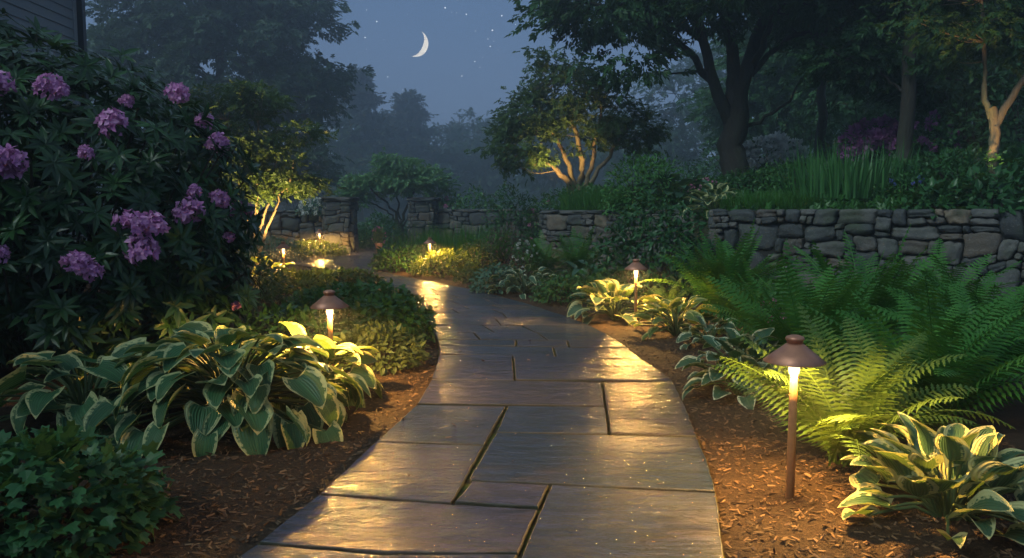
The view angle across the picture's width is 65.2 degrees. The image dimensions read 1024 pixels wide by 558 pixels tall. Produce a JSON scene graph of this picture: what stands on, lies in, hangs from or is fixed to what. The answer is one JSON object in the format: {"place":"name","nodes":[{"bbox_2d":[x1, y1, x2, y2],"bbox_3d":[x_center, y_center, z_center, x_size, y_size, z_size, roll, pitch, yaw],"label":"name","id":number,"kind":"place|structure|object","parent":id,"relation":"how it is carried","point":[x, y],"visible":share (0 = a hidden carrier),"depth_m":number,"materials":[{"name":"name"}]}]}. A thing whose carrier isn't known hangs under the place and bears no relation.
{"place":"outdoors","nodes":[
{"label":"outdoors","id":0,"kind":"place"},
{"bbox_2d":[85,0,783,209],"label":"sky","id":1,"kind":"structure","parent":0,"point":[467,60],"materials":[{"name":"blue"}]},
{"bbox_2d":[239,230,724,557],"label":"path","id":2,"kind":"structure","parent":0,"point":[553,411],"depth_m":4.08,"materials":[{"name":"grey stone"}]},
{"bbox_2d":[0,163,1023,557],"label":"ground","id":3,"kind":"structure","parent":0,"point":[1010,413],"depth_m":3.94,"materials":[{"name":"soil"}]},
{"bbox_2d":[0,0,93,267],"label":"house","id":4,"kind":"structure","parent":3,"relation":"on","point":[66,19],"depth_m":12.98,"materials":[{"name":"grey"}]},
{"bbox_2d":[0,420,183,557],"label":"columbine","id":5,"kind":"object","parent":3,"relation":"on","point":[48,470],"visible":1,"depth_m":2.98,"materials":[{"name":"green plant"}]},
{"bbox_2d":[0,341,189,440],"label":"hosta","id":6,"kind":"object","parent":3,"relation":"on","point":[76,399],"visible":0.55,"depth_m":4.60,"materials":[{"name":"green plant"}]},
{"bbox_2d":[0,8,265,377],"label":"rhododendron","id":7,"kind":"object","parent":3,"relation":"on","point":[130,266],"visible":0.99,"depth_m":5.83,"materials":[{"name":"green plant"}]},
{"bbox_2d":[111,210,322,252],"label":"stone wall","id":8,"kind":"structure","parent":3,"relation":"on","point":[288,224],"depth_m":24.34,"materials":[{"name":"grey stone"}]},
{"bbox_2d":[293,196,322,216],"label":"climbing hydrangea","id":9,"kind":"object","parent":8,"relation":"on","point":[315,209],"visible":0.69,"depth_m":24.20,"materials":[{"name":"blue plant"}]},
{"bbox_2d":[82,321,370,457],"bbox_3d":[-1.704,0.639,4.888,1.655,0.753,1.637,0,5,0],"label":"hosta","id":10,"kind":"object","parent":3,"relation":"on","point":[225,395],"visible":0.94,"depth_m":4.47,"materials":[{"name":"green plant"}]},
{"bbox_2d":[85,0,374,209],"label":"oak tree","id":11,"kind":"object","parent":3,"relation":"on","point":[188,36],"visible":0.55,"depth_m":43.33,"materials":[{"name":"green plant"}]},
{"bbox_2d":[180,252,293,307],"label":"azalea","id":12,"kind":"object","parent":3,"relation":"on","point":[270,294],"visible":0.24,"depth_m":10.91,"materials":[{"name":"green plant"}]},
{"bbox_2d":[176,78,345,272],"bbox_3d":[-4.896,-1.872,15.412,3.334,3.901,2.216,0,5,0],"label":"dogwood tree","id":13,"kind":"object","parent":3,"relation":"on","point":[241,95],"visible":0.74,"depth_m":15.16,"materials":[{"name":"green plant"}]},
{"bbox_2d":[238,235,308,261],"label":"variegated shrub","id":14,"kind":"object","parent":3,"relation":"on","point":[296,256],"visible":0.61,"depth_m":20.36,"materials":[{"name":"green plant"}]},
{"bbox_2d":[218,302,351,364],"bbox_3d":[-1.906,0.480,6.782,1.162,0.582,0.882,0,5,0],"label":"groundcover mound","id":15,"kind":"object","parent":3,"relation":"on","point":[295,313],"visible":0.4,"depth_m":6.72,"materials":[{"name":"green plant"}]},
{"bbox_2d":[255,266,335,293],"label":"gold leaved shrub","id":16,"kind":"object","parent":3,"relation":"on","point":[303,281],"visible":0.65,"depth_m":12.54,"materials":[{"name":"green plant"}]},
{"bbox_2d":[281,238,350,256],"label":"groundcover mound","id":17,"kind":"object","parent":3,"relation":"on","point":[335,250],"visible":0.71,"depth_m":22.25,"materials":[{"name":"green plant"}]},
{"bbox_2d":[252,322,383,413],"bbox_3d":[-1.391,0.625,5.474,1.023,0.618,1.166,0,5,0],"label":"hosta","id":18,"kind":"object","parent":3,"relation":"on","point":[358,357],"visible":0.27,"depth_m":5.43,"materials":[{"name":"green plant"}]},
{"bbox_2d":[249,119,391,209],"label":"misty tree","id":19,"kind":"object","parent":3,"relation":"on","point":[353,167],"visible":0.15,"depth_m":91.00,"materials":[{"name":"green plant"}]},
{"bbox_2d":[310,290,348,365],"bbox_3d":[-1.257,0.508,5.556,0.266,0.871,0.266,1,5,12],"label":"path light","id":20,"kind":"object","parent":3,"relation":"on","point":[329,299],"visible":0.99,"depth_m":5.47,"materials":[{"name":"brown metal"}]},
{"bbox_2d":[320,197,359,251],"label":"gate pillar","id":21,"kind":"structure","parent":3,"relation":"on","point":[339,221],"depth_m":24.03,"materials":[{"name":"grey stone"}]},
{"bbox_2d":[297,266,386,284],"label":"groundcover mound","id":22,"kind":"object","parent":3,"relation":"on","point":[352,273],"visible":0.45,"depth_m":13.78,"materials":[{"name":"green plant"}]},
{"bbox_2d":[277,277,436,327],"bbox_3d":[-1.824,0.249,9.247,1.935,0.559,1.421,0,5,0],"label":"cranesbill mound","id":23,"kind":"object","parent":3,"relation":"on","point":[348,293],"visible":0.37,"depth_m":9.03,"materials":[{"name":"green plant"}]},
{"bbox_2d":[323,64,403,219],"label":"pine tree","id":24,"kind":"object","parent":3,"relation":"on","point":[374,133],"visible":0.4,"depth_m":99.19,"materials":[{"name":"green plant"}]},
{"bbox_2d":[358,212,401,244],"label":"round shrub","id":25,"kind":"object","parent":3,"relation":"on","point":[384,221],"visible":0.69,"depth_m":29.80,"materials":[{"name":"green plant"}]},
{"bbox_2d":[333,318,431,375],"bbox_3d":[-1.125,0.547,6.596,0.863,0.442,0.854,-4,6,-39],"label":"groundcover mound","id":26,"kind":"object","parent":3,"relation":"on","point":[372,335],"visible":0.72,"depth_m":6.50,"materials":[{"name":"green plant"}]},
{"bbox_2d":[342,290,436,349],"bbox_3d":[-1.190,0.380,7.767,0.938,0.569,1.076,0,5,0],"label":"cranesbill mound","id":27,"kind":"object","parent":3,"relation":"on","point":[386,308],"visible":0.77,"depth_m":7.60,"materials":[{"name":"green plant"}]},
{"bbox_2d":[367,241,421,271],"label":"round shrub","id":28,"kind":"object","parent":3,"relation":"on","point":[383,255],"visible":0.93,"depth_m":16.82,"materials":[{"name":"green plant"}]},
{"bbox_2d":[333,147,464,240],"bbox_3d":[-4.443,-3.118,30.768,5.231,3.794,2.913,0,5,0],"label":"japanese maple","id":29,"kind":"object","parent":3,"relation":"on","point":[396,177],"visible":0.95,"depth_m":30.27,"materials":[{"name":"green plant"}]},
{"bbox_2d":[382,88,455,218],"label":"pine tree","id":30,"kind":"object","parent":3,"relation":"on","point":[408,108],"visible":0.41,"depth_m":112.96,"materials":[{"name":"green plant"}]},
{"bbox_2d":[406,197,440,241],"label":"gate pillar","id":31,"kind":"structure","parent":3,"relation":"on","point":[422,211],"depth_m":25.79,"materials":[{"name":"grey stone"}]},
{"bbox_2d":[392,224,457,258],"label":"feathery plant","id":32,"kind":"object","parent":3,"relation":"on","point":[411,242],"visible":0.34,"depth_m":21.20,"materials":[{"name":"green plant"}]},
{"bbox_2d":[381,120,493,208],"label":"misty tree","id":33,"kind":"object","parent":3,"relation":"on","point":[455,154],"visible":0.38,"depth_m":113.45,"materials":[{"name":"green plant"}]},
{"bbox_2d":[407,247,481,276],"bbox_3d":[-1.346,-0.325,15.921,1.392,0.602,1.415,-5,7,-44],"label":"foliage mound","id":34,"kind":"object","parent":3,"relation":"on","point":[439,256],"visible":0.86,"depth_m":15.73,"materials":[{"name":"green plant"}]},
{"bbox_2d":[394,106,498,208],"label":"misty tree","id":35,"kind":"object","parent":3,"relation":"on","point":[455,125],"visible":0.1,"depth_m":127.13,"materials":[{"name":"green plant"}]},
{"bbox_2d":[401,220,523,266],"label":"feathery plant","id":36,"kind":"object","parent":3,"relation":"on","point":[447,244],"visible":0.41,"depth_m":18.45,"materials":[{"name":"green plant"}]},
{"bbox_2d":[458,238,498,271],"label":"foliage mound","id":37,"kind":"object","parent":3,"relation":"on","point":[488,250],"visible":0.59,"depth_m":16.57,"materials":[{"name":"green plant"}]},
{"bbox_2d":[451,183,510,208],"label":"spreading shrub","id":38,"kind":"object","parent":3,"relation":"on","point":[484,197],"visible":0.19,"depth_m":28.70,"materials":[{"name":"green plant"}]},
{"bbox_2d":[439,116,536,208],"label":"misty tree","id":39,"kind":"object","parent":3,"relation":"on","point":[489,174],"visible":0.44,"depth_m":116.54,"materials":[{"name":"green plant"}]},
{"bbox_2d":[468,262,518,293],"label":"foliage mound","id":40,"kind":"object","parent":3,"relation":"on","point":[480,285],"visible":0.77,"depth_m":12.44,"materials":[{"name":"green plant"}]},
{"bbox_2d":[464,228,527,263],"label":"fern","id":41,"kind":"object","parent":3,"relation":"on","point":[501,246],"visible":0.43,"depth_m":17.14,"materials":[{"name":"green plant"}]},
{"bbox_2d":[437,209,554,244],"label":"stone wall","id":42,"kind":"structure","parent":3,"relation":"on","point":[459,216],"depth_m":25.92,"materials":[{"name":"grey stone"}]},
{"bbox_2d":[481,222,530,270],"bbox_3d":[-0.143,-0.720,17.236,1.270,1.084,1.217,3,6,33],"label":"barberry","id":43,"kind":"object","parent":3,"relation":"on","point":[508,260],"visible":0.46,"depth_m":17.07,"materials":[{"name":"green plant"}]},
{"bbox_2d":[479,179,542,258],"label":"yew bush","id":44,"kind":"object","parent":3,"relation":"on","point":[503,211],"visible":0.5,"depth_m":20.80,"materials":[{"name":"green plant"}]},
{"bbox_2d":[486,264,560,298],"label":"hosta","id":45,"kind":"object","parent":3,"relation":"on","point":[521,288],"visible":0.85,"depth_m":12.25,"materials":[{"name":"green plant"}]},
{"bbox_2d":[509,231,544,282],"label":"flowering perennial","id":46,"kind":"object","parent":3,"relation":"on","point":[523,256],"visible":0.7,"depth_m":13.83,"materials":[{"name":"green plant"}]},
{"bbox_2d":[517,192,551,254],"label":"shrub","id":47,"kind":"object","parent":3,"relation":"on","point":[533,211],"visible":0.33,"depth_m":20.56,"materials":[{"name":"green plant"}]},
{"bbox_2d":[100,115,972,216],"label":"woods","id":48,"kind":"object","parent":3,"relation":"on","point":[600,178],"visible":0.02,"depth_m":145.17,"materials":[{"name":"green plant"}]},
{"bbox_2d":[509,230,577,277],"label":"fern","id":49,"kind":"object","parent":3,"relation":"on","point":[547,263],"visible":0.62,"depth_m":14.40,"materials":[{"name":"green plant"}]},
{"bbox_2d":[491,100,599,208],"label":"misty tree","id":50,"kind":"object","parent":3,"relation":"on","point":[554,180],"visible":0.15,"depth_m":97.23,"materials":[{"name":"green plant"}]},
{"bbox_2d":[528,270,590,304],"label":"foliage mound","id":51,"kind":"object","parent":3,"relation":"on","point":[554,291],"visible":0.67,"depth_m":11.13,"materials":[{"name":"green plant"}]},
{"bbox_2d":[463,41,673,191],"bbox_3d":[1.587,-4.349,22.231,5.865,4.368,3.052,0,5,0],"label":"crabapple tree","id":52,"kind":"object","parent":3,"relation":"on","point":[526,126],"visible":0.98,"depth_m":21.87,"materials":[{"name":"green plant"}]},
{"bbox_2d":[539,182,600,209],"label":"leafy mound","id":53,"kind":"object","parent":3,"relation":"on","point":[550,203],"visible":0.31,"depth_m":19.41,"materials":[{"name":"green plant"}]},
{"bbox_2d":[538,224,609,276],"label":"fern","id":54,"kind":"object","parent":3,"relation":"on","point":[581,252],"visible":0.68,"depth_m":14.35,"materials":[{"name":"green plant"}]},
{"bbox_2d":[575,266,625,304],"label":"foliage mound","id":55,"kind":"object","parent":3,"relation":"on","point":[599,275],"visible":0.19,"depth_m":10.98,"materials":[{"name":"green plant"}]},
{"bbox_2d":[546,183,659,212],"bbox_3d":[2.023,-1.647,16.918,2.888,0.874,2.656,0,5,0],"label":"sedge mound","id":56,"kind":"object","parent":3,"relation":"on","point":[591,202],"visible":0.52,"depth_m":16.42,"materials":[{"name":"green plant"}]},
{"bbox_2d":[567,278,664,325],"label":"hosta","id":57,"kind":"object","parent":3,"relation":"on","point":[600,289],"visible":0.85,"depth_m":9.41,"materials":[{"name":"green plant"}]},
{"bbox_2d":[539,209,703,277],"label":"stone wall","id":58,"kind":"structure","parent":3,"relation":"on","point":[554,224],"depth_m":15.98,"materials":[{"name":"grey stone"}]},
{"bbox_2d":[549,89,721,186],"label":"misty tree","id":59,"kind":"object","parent":3,"relation":"on","point":[601,157],"visible":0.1,"depth_m":92.10,"materials":[{"name":"green plant"}]},
{"bbox_2d":[597,151,694,215],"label":"rounded bush","id":60,"kind":"object","parent":3,"relation":"on","point":[646,173],"visible":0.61,"depth_m":15.50,"materials":[{"name":"green plant"}]},
{"bbox_2d":[580,190,722,303],"bbox_3d":[2.047,-0.454,11.540,2.164,1.667,1.711,0,5,0],"label":"viburnum","id":61,"kind":"object","parent":3,"relation":"on","point":[632,245],"visible":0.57,"depth_m":11.36,"materials":[{"name":"green plant"}]},
{"bbox_2d":[631,276,695,318],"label":"fern","id":62,"kind":"object","parent":3,"relation":"on","point":[669,297],"visible":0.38,"depth_m":9.72,"materials":[{"name":"green plant"}]},
{"bbox_2d":[636,172,715,209],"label":"shrub","id":63,"kind":"object","parent":3,"relation":"on","point":[680,185],"visible":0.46,"depth_m":15.29,"materials":[{"name":"green plant"}]},
{"bbox_2d":[628,295,727,341],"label":"hosta","id":64,"kind":"object","parent":3,"relation":"on","point":[673,306],"visible":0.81,"depth_m":8.20,"materials":[{"name":"green plant"}]},
{"bbox_2d":[359,117,1023,245],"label":"undergrowth","id":65,"kind":"object","parent":3,"relation":"on","point":[878,203],"visible":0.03,"depth_m":14.73,"materials":[{"name":"green plant"}]},
{"bbox_2d":[676,316,736,349],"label":"hosta","id":66,"kind":"object","parent":3,"relation":"on","point":[704,326],"visible":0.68,"depth_m":7.53,"materials":[{"name":"green plant"}]},
{"bbox_2d":[616,39,804,178],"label":"misty tree","id":67,"kind":"object","parent":3,"relation":"on","point":[683,113],"visible":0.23,"depth_m":81.83,"materials":[{"name":"green plant"}]},
{"bbox_2d":[679,183,741,218],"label":"hosta","id":68,"kind":"object","parent":3,"relation":"on","point":[708,196],"visible":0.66,"depth_m":13.71,"materials":[{"name":"green plant"}]},
{"bbox_2d":[644,218,804,325],"bbox_3d":[2.375,-0.085,8.958,1.808,1.235,1.622,3,6,29],"label":"fern","id":69,"kind":"object","parent":3,"relation":"on","point":[731,264],"visible":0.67,"depth_m":8.79,"materials":[{"name":"green plant"}]},
{"bbox_2d":[685,134,768,178],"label":"understorey shrub","id":70,"kind":"object","parent":3,"relation":"on","point":[707,164],"visible":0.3,"depth_m":29.65,"materials":[{"name":"green plant"}]},
{"bbox_2d":[675,328,818,409],"bbox_3d":[1.609,0.594,5.611,0.944,0.484,0.900,0,5,0],"label":"hosta","id":71,"kind":"object","parent":3,"relation":"on","point":[742,351],"visible":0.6,"depth_m":5.50,"materials":[{"name":"green plant"}]},
{"bbox_2d":[713,165,781,190],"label":"leafy mound","id":72,"kind":"object","parent":3,"relation":"on","point":[730,180],"visible":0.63,"depth_m":16.74,"materials":[{"name":"green plant"}]},
{"bbox_2d":[504,0,994,177],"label":"maple tree","id":73,"kind":"object","parent":3,"relation":"on","point":[651,24],"visible":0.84,"depth_m":18.80,"materials":[{"name":"green plant"}]},
{"bbox_2d":[675,14,845,158],"bbox_3d":[12.098,-9.016,37.206,9.506,8.527,10.270,0,5,0],"label":"woodland tree","id":74,"kind":"object","parent":3,"relation":"on","point":[712,119],"visible":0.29,"depth_m":36.41,"materials":[{"name":"green plant"}]},
{"bbox_2d":[701,256,822,338],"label":"fern","id":75,"kind":"object","parent":3,"relation":"on","point":[739,303],"visible":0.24,"depth_m":7.21,"materials":[{"name":"green plant"}]},
{"bbox_2d":[735,282,791,344],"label":"flowering perennial","id":76,"kind":"object","parent":3,"relation":"on","point":[761,297],"visible":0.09,"depth_m":6.94,"materials":[{"name":"green plant"}]},
{"bbox_2d":[716,186,831,209],"bbox_3d":[4.320,-1.205,13.282,2.105,0.695,2.075,4,6,38],"label":"sedge mound","id":77,"kind":"object","parent":3,"relation":"on","point":[780,198],"visible":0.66,"depth_m":12.85,"materials":[{"name":"green plant"}]},
{"bbox_2d":[742,130,808,170],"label":"rhododendron","id":78,"kind":"object","parent":3,"relation":"on","point":[778,145],"visible":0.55,"depth_m":22.69,"materials":[{"name":"green plant"}]},
{"bbox_2d":[749,155,827,188],"bbox_3d":[5.896,-2.174,16.319,1.971,0.736,1.275,0,5,0],"label":"leafy mound","id":79,"kind":"object","parent":3,"relation":"on","point":[761,185],"visible":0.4,"depth_m":16.28,"materials":[{"name":"green plant"}]},
{"bbox_2d":[763,334,825,499],"bbox_3d":[1.249,0.680,3.569,0.266,0.871,0.266,4,7,39],"label":"path light","id":80,"kind":"object","parent":3,"relation":"on","point":[794,351],"visible":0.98,"depth_m":3.53,"materials":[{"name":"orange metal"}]},
{"bbox_2d":[758,107,850,164],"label":"understorey shrub","id":81,"kind":"object","parent":3,"relation":"on","point":[790,132],"visible":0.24,"depth_m":26.45,"materials":[{"name":"green plant"}]},
{"bbox_2d":[701,239,909,384],"bbox_3d":[2.170,0.261,5.792,1.480,1.092,1.530,-4,6,-39],"label":"fern","id":82,"kind":"object","parent":3,"relation":"on","point":[783,329],"visible":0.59,"depth_m":5.67,"materials":[{"name":"green plant"}]},
{"bbox_2d":[738,0,880,157],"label":"woodland tree","id":83,"kind":"object","parent":3,"relation":"on","point":[820,133],"visible":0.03,"depth_m":23.57,"materials":[{"name":"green plant"}]},
{"bbox_2d":[739,0,948,139],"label":"woodland tree","id":84,"kind":"object","parent":3,"relation":"on","point":[831,94],"visible":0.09,"depth_m":33.16,"materials":[{"name":"green plant"}]},
{"bbox_2d":[768,135,930,198],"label":"iris clump","id":85,"kind":"object","parent":3,"relation":"on","point":[835,178],"visible":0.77,"depth_m":12.97,"materials":[{"name":"green plant"}]},
{"bbox_2d":[812,87,898,155],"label":"understorey shrub","id":86,"kind":"object","parent":3,"relation":"on","point":[834,129],"visible":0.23,"depth_m":23.57,"materials":[{"name":"green plant"}]},
{"bbox_2d":[712,303,1014,469],"bbox_3d":[1.721,0.546,4.090,1.301,0.816,1.303,-2,5,-26],"label":"fern","id":87,"kind":"object","parent":3,"relation":"on","point":[829,417],"visible":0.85,"depth_m":3.98,"materials":[{"name":"green plant"}]},
{"bbox_2d":[708,208,1023,301],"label":"stone wall","id":88,"kind":"structure","parent":3,"relation":"on","point":[965,237],"depth_m":11.20,"materials":[{"name":"grey stone"}]},
{"bbox_2d":[760,225,977,358],"bbox_3d":[3.031,0.107,6.923,1.686,1.204,1.632,1,5,13],"label":"fern","id":89,"kind":"object","parent":3,"relation":"on","point":[880,296],"visible":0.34,"depth_m":6.75,"materials":[{"name":"green plant"}]},
{"bbox_2d":[831,114,921,163],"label":"rhododendron","id":90,"kind":"object","parent":3,"relation":"on","point":[884,129],"visible":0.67,"depth_m":18.32,"materials":[{"name":"purple plant"}]},
{"bbox_2d":[763,0,1020,161],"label":"woodland tree","id":91,"kind":"object","parent":3,"relation":"on","point":[903,100],"visible":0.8,"depth_m":17.16,"materials":[{"name":"green plant"}]},
{"bbox_2d":[872,169,929,199],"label":"flowering perennial","id":92,"kind":"object","parent":3,"relation":"on","point":[903,184],"visible":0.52,"depth_m":12.72,"materials":[{"name":"green plant"}]},
{"bbox_2d":[793,277,1023,426],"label":"fern","id":93,"kind":"object","parent":3,"relation":"on","point":[941,343],"visible":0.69,"depth_m":4.67,"materials":[{"name":"green plant"}]},
{"bbox_2d":[800,6,1023,130],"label":"woodland tree","id":94,"kind":"object","parent":3,"relation":"on","point":[923,37],"depth_m":29.95,"materials":[{"name":"green plant"}]},
{"bbox_2d":[891,107,964,154],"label":"rhododendron","id":95,"kind":"object","parent":3,"relation":"on","point":[931,124],"visible":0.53,"depth_m":17.38,"materials":[{"name":"green plant"}]},
{"bbox_2d":[837,411,1023,548],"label":"hosta","id":96,"kind":"object","parent":3,"relation":"on","point":[967,461],"visible":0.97,"depth_m":3.25,"materials":[{"name":"green plant"}]},
{"bbox_2d":[842,267,1023,396],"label":"fern","id":97,"kind":"object","parent":3,"relation":"on","point":[961,294],"visible":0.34,"depth_m":5.58,"materials":[{"name":"green plant"}]},
{"bbox_2d":[854,0,1023,178],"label":"uplit tree","id":98,"kind":"object","parent":3,"relation":"on","point":[981,37],"visible":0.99,"depth_m":12.99,"materials":[{"name":"green plant"}]},
{"bbox_2d":[891,176,990,219],"bbox_3d":[6.064,-1.095,11.245,1.326,0.739,1.142,0,5,0],"label":"bergenia","id":99,"kind":"object","parent":3,"relation":"on","point":[935,191],"visible":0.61,"depth_m":11.09,"materials":[{"name":"green plant"}]},
{"bbox_2d":[862,238,1021,322],"bbox_3d":[4.300,0.092,8.264,1.504,1.003,1.797,-4,6,-38],"label":"fern","id":100,"kind":"object","parent":3,"relation":"on","point":[959,276],"visible":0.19,"depth_m":8.16,"materials":[{"name":"green plant"}]},
{"bbox_2d":[885,252,1023,345],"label":"fern","id":101,"kind":"object","parent":3,"relation":"on","point":[945,278],"visible":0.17,"depth_m":6.58,"materials":[{"name":"green plant"}]},
{"bbox_2d":[888,147,1023,189],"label":"leafy mound","id":102,"kind":"object","parent":3,"relation":"on","point":[947,160],"visible":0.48,"depth_m":12.92,"materials":[{"name":"green plant"}]},
{"bbox_2d":[913,67,1023,148],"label":"understorey shrub","id":103,"kind":"object","parent":3,"relation":"on","point":[966,100],"visible":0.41,"depth_m":17.46,"materials":[{"name":"green plant"}]},
{"bbox_2d":[920,0,1023,107],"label":"woodland tree","id":104,"kind":"object","parent":3,"relation":"on","point":[993,65],"visible":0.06,"depth_m":25.89,"materials":[{"name":"green plant"}]},
{"bbox_2d":[943,161,1023,217],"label":"bergenia","id":105,"kind":"object","parent":3,"relation":"on","point":[999,185],"visible":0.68,"depth_m":10.74,"materials":[{"name":"green plant"}]},
{"bbox_2d":[948,57,1023,147],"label":"understorey shrub","id":106,"kind":"object","parent":3,"relation":"on","point":[1018,130],"visible":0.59,"depth_m":16.70,"materials":[{"name":"green plant"}]},
{"bbox_2d":[984,145,1023,205],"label":"bergenia","id":107,"kind":"object","parent":3,"relation":"on","point":[1008,159],"visible":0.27,"depth_m":11.56,"materials":[{"name":"green plant"}]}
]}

